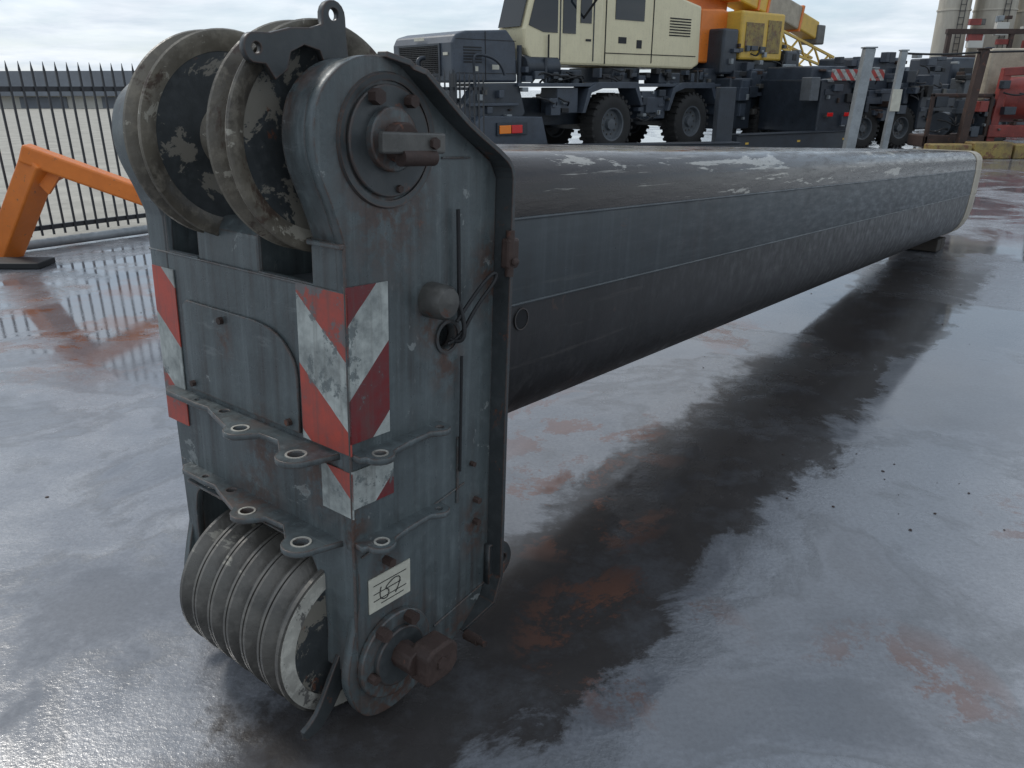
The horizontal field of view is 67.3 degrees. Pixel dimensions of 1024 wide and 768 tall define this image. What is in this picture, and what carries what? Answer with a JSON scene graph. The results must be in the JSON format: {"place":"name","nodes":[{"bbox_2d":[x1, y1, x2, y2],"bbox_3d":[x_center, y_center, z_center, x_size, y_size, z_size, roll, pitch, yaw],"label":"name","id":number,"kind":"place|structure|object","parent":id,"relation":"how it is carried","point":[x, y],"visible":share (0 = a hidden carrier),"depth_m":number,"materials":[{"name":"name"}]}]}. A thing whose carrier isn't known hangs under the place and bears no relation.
{"place":"outdoors","nodes":[
{"label":"outdoors","id":0,"kind":"place"},
{"bbox_2d":[0,71,131,107],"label":"warehouse","id":1,"kind":"structure","parent":0,"point":[43,96],"depth_m":64.32,"materials":[{"name":"grey metal"}]},
{"bbox_2d":[19,97,115,107],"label":"doors","id":2,"kind":"structure","parent":1,"relation":"in","point":[32,102],"depth_m":65.65,"materials":[{"name":"grey metal"}]},
{"bbox_2d":[0,108,146,239],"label":"gravel field","id":3,"kind":"structure","parent":0,"point":[41,143],"depth_m":20.13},
{"bbox_2d":[0,0,974,89],"label":"sky","id":4,"kind":"structure","parent":0,"point":[94,33],"materials":[{"name":"grey"}]},
{"bbox_2d":[0,90,1023,767],"bbox_3d":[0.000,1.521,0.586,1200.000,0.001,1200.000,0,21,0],"label":"ground","id":5,"kind":"structure","parent":0,"point":[692,576],"depth_m":2.90,"materials":[{"name":"concrete"}]},
{"bbox_2d":[0,144,142,268],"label":"orange lifting frame","id":6,"kind":"object","parent":5,"relation":"on","point":[39,173],"visible":0.72,"depth_m":7.37,"materials":[{"name":"paint"}]},
{"bbox_2d":[0,60,488,249],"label":"steel bar fence","id":7,"kind":"object","parent":5,"relation":"on","point":[452,88],"visible":0.28,"depth_m":8.52,"materials":[{"name":"black metal"}]},
{"bbox_2d":[45,293,1004,530],"bbox_3d":[0.852,-0.443,5.680,7.656,0.007,6.480,-1,21,-4],"label":"ground debris","id":8,"kind":"object","parent":5,"relation":"on","point":[782,454],"visible":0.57,"depth_m":3.31,"materials":[{"name":"metal"}]},
{"bbox_2d":[112,0,982,740],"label":"telescopic crane boom","id":9,"kind":"object","parent":5,"relation":"on","point":[392,290],"visible":1,"depth_m":2.01,"materials":[{"name":"grey paint"}]},
{"bbox_2d":[394,0,741,143],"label":"rough terrain crane","id":10,"kind":"object","parent":5,"relation":"on","point":[594,45],"visible":0.9,"depth_m":19.20,"materials":[{"name":"metal"}]},
{"bbox_2d":[529,0,557,32],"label":"cab window front","id":11,"kind":"structure","parent":10,"relation":"in","point":[544,15],"depth_m":17.85,"materials":[{"name":"grey glass"}]},
{"bbox_2d":[563,0,576,33],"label":"cab window door","id":12,"kind":"structure","parent":10,"relation":"in","point":[569,6],"depth_m":18.31,"materials":[{"name":"grey glass"}]},
{"bbox_2d":[580,0,592,23],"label":"door window small","id":13,"kind":"structure","parent":10,"relation":"in","point":[585,4],"depth_m":18.58,"materials":[{"name":"grey glass"}]},
{"bbox_2d":[615,0,645,20],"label":"house window","id":14,"kind":"structure","parent":10,"relation":"in","point":[633,10],"depth_m":19.67,"materials":[{"name":"grey glass"}]},
{"bbox_2d":[549,141,741,144],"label":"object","id":15,"kind":"object","parent":5,"relation":"on","point":[681,143],"visible":0.3,"depth_m":17.59,"materials":[{"name":"paint"}]},
{"bbox_2d":[629,144,739,146],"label":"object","id":16,"kind":"object","parent":5,"relation":"on","point":[723,145],"visible":0.11,"depth_m":17.81,"materials":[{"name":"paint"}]},
{"bbox_2d":[711,87,736,140],"bbox_3d":[5.150,-6.364,18.767,0.600,1.650,0.600,0,21,0],"label":"steel post","id":17,"kind":"object","parent":5,"relation":"on","point":[724,109],"visible":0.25,"depth_m":18.53,"materials":[{"name":"metal"}]},
{"bbox_2d":[675,0,834,132],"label":"mobile crane","id":18,"kind":"object","parent":5,"relation":"on","point":[748,44],"visible":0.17,"depth_m":22.78,"materials":[{"name":"metal"}]},
{"bbox_2d":[731,131,844,147],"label":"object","id":19,"kind":"object","parent":5,"relation":"on","point":[823,140],"visible":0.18,"depth_m":20.60,"materials":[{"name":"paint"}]},
{"bbox_2d":[732,130,845,135],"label":"flanges","id":20,"kind":"object","parent":5,"relation":"on","point":[763,133],"visible":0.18,"depth_m":20.46,"materials":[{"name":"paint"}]},
{"bbox_2d":[842,47,877,147],"bbox_3d":[8.277,-6.736,18.516,0.534,2.536,0.480,0,21,0],"label":"steel post","id":21,"kind":"object","parent":5,"relation":"on","point":[859,94],"visible":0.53,"depth_m":18.37,"materials":[{"name":"grey metal"}]},
{"bbox_2d":[758,52,1023,147],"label":"crane carrier","id":22,"kind":"object","parent":5,"relation":"on","point":[806,98],"visible":0.48,"depth_m":22.05,"materials":[{"name":"metal"}]},
{"bbox_2d":[879,49,909,148],"bbox_3d":[9.230,-6.786,18.711,0.360,2.483,0.300,0,21,0],"label":"steel post","id":23,"kind":"object","parent":5,"relation":"on","point":[897,82],"visible":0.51,"depth_m":18.63,"materials":[{"name":"grey metal"}]},
{"bbox_2d":[890,89,902,110],"bbox_3d":[9.270,-6.845,18.555,0.220,0.500,0.030,0,21,0],"label":"post sign","id":24,"kind":"object","parent":23,"relation":"attached to","point":[896,99],"visible":1,"depth_m":18.54,"materials":[{"name":"paper"}]},
{"bbox_2d":[910,236,945,251],"bbox_3d":[4.427,-1.548,8.380,0.450,0.127,0.420,16,23,35],"label":"timber support block","id":25,"kind":"object","parent":5,"relation":"on","point":[935,244],"depth_m":8.16,"materials":[{"name":"wood"}]},
{"bbox_2d":[929,0,972,57],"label":"storage silo","id":26,"kind":"object","parent":5,"relation":"on","point":[953,14],"visible":0.44,"depth_m":52.02,"materials":[{"name":"paint"}]},
{"bbox_2d":[907,93,995,148],"bbox_3d":[11.539,-6.764,20.016,1.946,1.500,0.980,0,21,0],"label":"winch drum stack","id":27,"kind":"object","parent":5,"relation":"on","point":[940,127],"visible":0.79,"depth_m":19.68,"materials":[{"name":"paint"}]},
{"bbox_2d":[955,48,991,143],"bbox_3d":[11.335,-6.952,19.076,0.470,2.535,0.400,0,21,0],"label":"rusty post","id":28,"kind":"object","parent":5,"relation":"on","point":[972,94],"visible":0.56,"depth_m":18.94,"materials":[{"name":"metal"}]},
{"bbox_2d":[908,50,1023,54],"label":"guard cable","id":29,"kind":"object","parent":28,"relation":"attached to","point":[978,52],"visible":1,"depth_m":18.51,"materials":[{"name":"black metal"}]},
{"bbox_2d":[924,141,1023,158],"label":"yellow concrete barrier","id":30,"kind":"object","parent":5,"relation":"on","point":[996,150],"visible":0.62,"depth_m":18.80,"materials":[{"name":"paint"}]},
{"bbox_2d":[941,15,1023,57],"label":"silo gantry","id":31,"kind":"object","parent":5,"relation":"on","point":[974,38],"visible":0.43,"depth_m":49.11,"materials":[{"name":"metal"}]},
{"bbox_2d":[965,0,1018,54],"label":"storage silo","id":32,"kind":"object","parent":5,"relation":"on","point":[989,10],"visible":0.37,"depth_m":51.68,"materials":[{"name":"paint"}]},
{"bbox_2d":[972,48,1023,140],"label":"red machine frame","id":33,"kind":"object","parent":5,"relation":"on","point":[1003,79],"visible":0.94,"depth_m":19.59,"materials":[{"name":"paint"}]},
{"bbox_2d":[1012,0,1023,47],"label":"storage silo","id":34,"kind":"object","parent":5,"relation":"on","point":[1018,24],"visible":0.09,"depth_m":52.98,"materials":[{"name":"paint"}]}
]}

